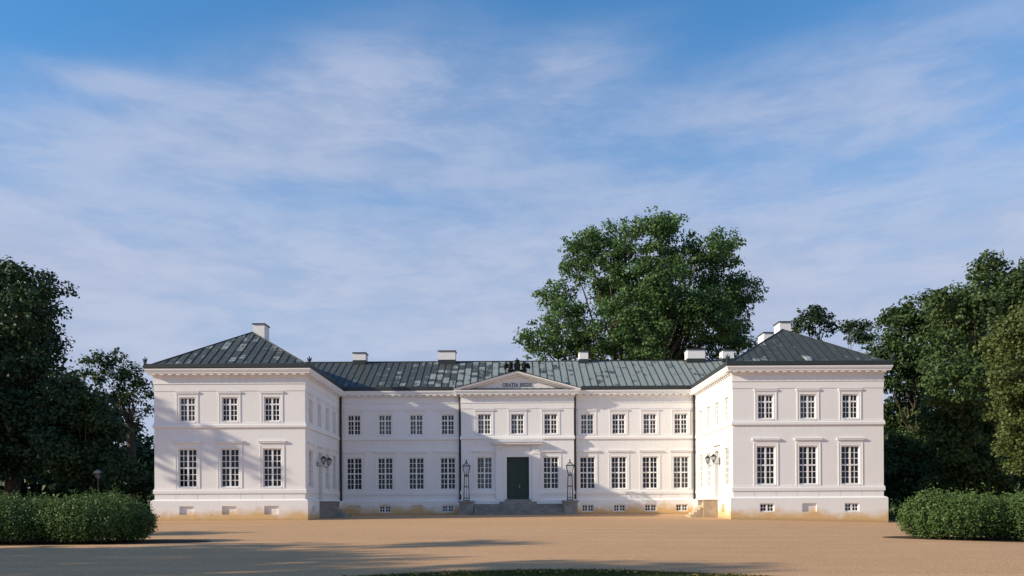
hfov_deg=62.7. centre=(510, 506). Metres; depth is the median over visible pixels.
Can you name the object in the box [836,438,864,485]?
window
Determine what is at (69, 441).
tree
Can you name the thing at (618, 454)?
window
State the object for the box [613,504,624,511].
basement window
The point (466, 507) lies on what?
stone pedestal
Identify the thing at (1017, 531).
shrub
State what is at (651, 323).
plane tree
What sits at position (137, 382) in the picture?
tree
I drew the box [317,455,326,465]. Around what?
wall lantern
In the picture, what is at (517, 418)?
window
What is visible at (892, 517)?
park lawn
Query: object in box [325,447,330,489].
window
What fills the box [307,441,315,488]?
window
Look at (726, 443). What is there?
window
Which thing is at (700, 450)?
window
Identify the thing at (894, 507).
woodland
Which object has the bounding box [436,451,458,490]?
window
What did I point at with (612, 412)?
window
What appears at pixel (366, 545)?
gravel court
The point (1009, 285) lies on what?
tree
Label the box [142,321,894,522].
palace
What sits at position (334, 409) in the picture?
window
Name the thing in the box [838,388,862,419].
window
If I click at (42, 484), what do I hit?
woodland
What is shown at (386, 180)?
sky
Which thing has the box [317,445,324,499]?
side door
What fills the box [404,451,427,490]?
window
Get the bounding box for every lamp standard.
[462,459,470,500]
[566,459,573,499]
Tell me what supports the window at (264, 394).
in the palace
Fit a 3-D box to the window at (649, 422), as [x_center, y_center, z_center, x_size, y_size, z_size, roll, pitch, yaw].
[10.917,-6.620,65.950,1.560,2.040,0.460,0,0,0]
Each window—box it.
[173,441,201,488]
[175,392,198,422]
[215,441,243,488]
[217,391,240,422]
[258,441,285,487]
[260,391,283,422]
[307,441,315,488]
[308,393,313,425]
[317,398,322,428]
[325,402,329,431]
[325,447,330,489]
[332,406,336,434]
[332,449,337,490]
[342,451,365,490]
[344,410,363,435]
[373,451,396,490]
[375,410,394,435]
[379,506,390,512]
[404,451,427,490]
[406,410,425,435]
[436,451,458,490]
[438,410,456,435]
[442,505,453,511]
[473,450,494,489]
[474,409,493,434]
[507,409,526,434]
[540,450,562,489]
[541,409,559,434]
[576,450,598,489]
[577,409,596,434]
[582,505,593,511]
[607,450,630,489]
[609,409,627,434]
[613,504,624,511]
[638,450,661,489]
[640,409,659,434]
[645,504,655,510]
[669,450,692,489]
[671,409,690,434]
[676,504,687,510]
[697,447,703,488]
[698,405,702,432]
[705,400,710,429]
[705,445,711,487]
[713,396,719,426]
[722,439,729,486]
[723,391,728,423]
[752,438,779,485]
[754,389,777,419]
[760,503,773,511]
[794,438,822,485]
[796,388,819,419]
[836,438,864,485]
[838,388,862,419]
[845,503,858,510]
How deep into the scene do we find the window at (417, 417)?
65.89 m
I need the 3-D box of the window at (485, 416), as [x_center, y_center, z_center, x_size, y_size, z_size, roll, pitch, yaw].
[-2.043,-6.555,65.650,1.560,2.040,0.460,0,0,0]
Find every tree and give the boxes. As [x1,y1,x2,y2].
[0,255,79,500]
[19,369,154,499]
[73,347,153,502]
[511,205,769,360]
[791,304,842,340]
[837,318,878,348]
[860,288,962,504]
[908,280,1023,503]
[963,249,1023,509]
[971,300,1023,476]
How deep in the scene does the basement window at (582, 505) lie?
65.69 m
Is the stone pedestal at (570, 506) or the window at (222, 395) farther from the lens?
the stone pedestal at (570, 506)
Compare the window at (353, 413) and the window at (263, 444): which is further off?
the window at (353, 413)
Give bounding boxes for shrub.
[0,486,61,543]
[23,483,159,543]
[896,482,1014,539]
[979,481,1023,540]
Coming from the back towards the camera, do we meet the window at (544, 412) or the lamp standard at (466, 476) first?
the window at (544, 412)
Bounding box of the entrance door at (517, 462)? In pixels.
[493,441,542,499]
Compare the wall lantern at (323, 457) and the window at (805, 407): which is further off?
the wall lantern at (323, 457)
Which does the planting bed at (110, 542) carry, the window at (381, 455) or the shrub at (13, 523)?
the shrub at (13, 523)
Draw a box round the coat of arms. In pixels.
[504,358,529,371]
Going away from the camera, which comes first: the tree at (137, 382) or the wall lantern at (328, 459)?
the wall lantern at (328, 459)
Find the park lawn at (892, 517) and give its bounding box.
[888,514,898,520]
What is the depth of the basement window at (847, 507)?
54.72 m
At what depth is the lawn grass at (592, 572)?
17.50 m
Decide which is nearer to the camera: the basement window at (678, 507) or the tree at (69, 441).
the tree at (69, 441)
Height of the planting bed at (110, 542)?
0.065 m
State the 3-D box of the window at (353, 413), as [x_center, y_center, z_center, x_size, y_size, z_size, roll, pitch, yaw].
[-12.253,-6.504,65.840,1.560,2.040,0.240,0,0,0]
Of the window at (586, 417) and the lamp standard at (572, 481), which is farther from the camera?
the window at (586, 417)
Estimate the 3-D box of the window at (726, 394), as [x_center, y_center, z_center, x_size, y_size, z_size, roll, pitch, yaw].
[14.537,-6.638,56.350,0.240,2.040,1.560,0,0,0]
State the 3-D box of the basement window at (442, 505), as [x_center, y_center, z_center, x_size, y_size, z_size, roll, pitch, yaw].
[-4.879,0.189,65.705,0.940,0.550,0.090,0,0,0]
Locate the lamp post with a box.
[93,470,102,492]
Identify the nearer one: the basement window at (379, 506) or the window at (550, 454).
the window at (550, 454)
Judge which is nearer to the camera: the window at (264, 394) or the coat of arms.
the window at (264, 394)
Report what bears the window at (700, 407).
in the palace
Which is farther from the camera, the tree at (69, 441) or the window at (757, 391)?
the tree at (69, 441)
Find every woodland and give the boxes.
[0,361,154,508]
[884,400,994,513]
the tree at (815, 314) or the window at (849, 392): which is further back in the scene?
the tree at (815, 314)
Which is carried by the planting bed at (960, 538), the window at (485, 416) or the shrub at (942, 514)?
the shrub at (942, 514)
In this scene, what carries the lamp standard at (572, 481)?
on the stone pedestal at (570, 506)
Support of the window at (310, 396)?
in the palace
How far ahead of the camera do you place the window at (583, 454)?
65.79 m
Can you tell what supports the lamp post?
on the park lawn
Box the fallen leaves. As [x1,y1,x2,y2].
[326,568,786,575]
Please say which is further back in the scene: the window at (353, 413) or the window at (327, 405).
the window at (353, 413)
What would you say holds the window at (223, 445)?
in the palace
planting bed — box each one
[0,539,209,544]
[886,536,1023,541]
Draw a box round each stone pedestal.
[458,501,474,514]
[562,500,578,514]
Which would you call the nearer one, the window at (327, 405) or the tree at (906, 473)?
the window at (327, 405)
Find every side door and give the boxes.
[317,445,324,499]
[711,443,719,497]
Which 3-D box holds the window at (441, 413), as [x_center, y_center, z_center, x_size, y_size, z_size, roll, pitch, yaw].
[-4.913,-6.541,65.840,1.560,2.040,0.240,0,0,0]
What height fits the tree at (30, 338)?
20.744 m
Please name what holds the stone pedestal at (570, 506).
on the gravel court
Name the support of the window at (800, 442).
in the palace
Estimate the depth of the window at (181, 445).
54.82 m
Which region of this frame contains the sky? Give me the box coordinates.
[0,0,1023,461]
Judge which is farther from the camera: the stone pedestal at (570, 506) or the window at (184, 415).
the stone pedestal at (570, 506)
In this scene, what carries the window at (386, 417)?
in the palace
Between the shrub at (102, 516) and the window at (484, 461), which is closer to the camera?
the shrub at (102, 516)
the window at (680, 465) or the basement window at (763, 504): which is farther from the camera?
the window at (680, 465)
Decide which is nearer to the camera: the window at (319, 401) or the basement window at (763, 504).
the basement window at (763, 504)
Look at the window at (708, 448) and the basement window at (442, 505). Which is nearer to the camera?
the window at (708, 448)
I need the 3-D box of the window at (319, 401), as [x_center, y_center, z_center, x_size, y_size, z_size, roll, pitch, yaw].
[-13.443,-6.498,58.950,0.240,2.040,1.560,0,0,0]
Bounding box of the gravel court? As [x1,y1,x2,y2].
[0,514,1023,575]
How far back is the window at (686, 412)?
65.79 m
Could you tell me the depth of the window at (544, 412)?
65.49 m
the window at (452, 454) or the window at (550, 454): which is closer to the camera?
the window at (550, 454)
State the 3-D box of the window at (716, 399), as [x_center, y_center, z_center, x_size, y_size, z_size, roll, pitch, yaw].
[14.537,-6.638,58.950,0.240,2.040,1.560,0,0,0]
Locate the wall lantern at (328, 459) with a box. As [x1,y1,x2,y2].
[324,457,331,467]
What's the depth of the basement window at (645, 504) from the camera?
65.69 m
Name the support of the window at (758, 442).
in the palace
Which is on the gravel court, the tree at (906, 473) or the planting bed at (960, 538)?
the planting bed at (960, 538)
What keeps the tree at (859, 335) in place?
on the park lawn at (892, 517)
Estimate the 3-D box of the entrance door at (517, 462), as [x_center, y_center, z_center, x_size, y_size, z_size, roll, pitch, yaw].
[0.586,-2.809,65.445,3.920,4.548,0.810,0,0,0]
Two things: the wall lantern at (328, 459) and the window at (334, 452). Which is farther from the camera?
the window at (334, 452)
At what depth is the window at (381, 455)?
65.79 m
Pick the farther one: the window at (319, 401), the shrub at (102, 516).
the window at (319, 401)
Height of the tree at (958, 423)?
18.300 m
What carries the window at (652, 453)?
in the palace
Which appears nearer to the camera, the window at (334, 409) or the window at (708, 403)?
the window at (708, 403)
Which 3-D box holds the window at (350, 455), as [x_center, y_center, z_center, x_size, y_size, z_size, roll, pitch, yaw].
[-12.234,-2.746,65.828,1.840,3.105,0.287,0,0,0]
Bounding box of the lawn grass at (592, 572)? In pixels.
[353,568,774,575]
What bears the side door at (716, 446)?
in the palace

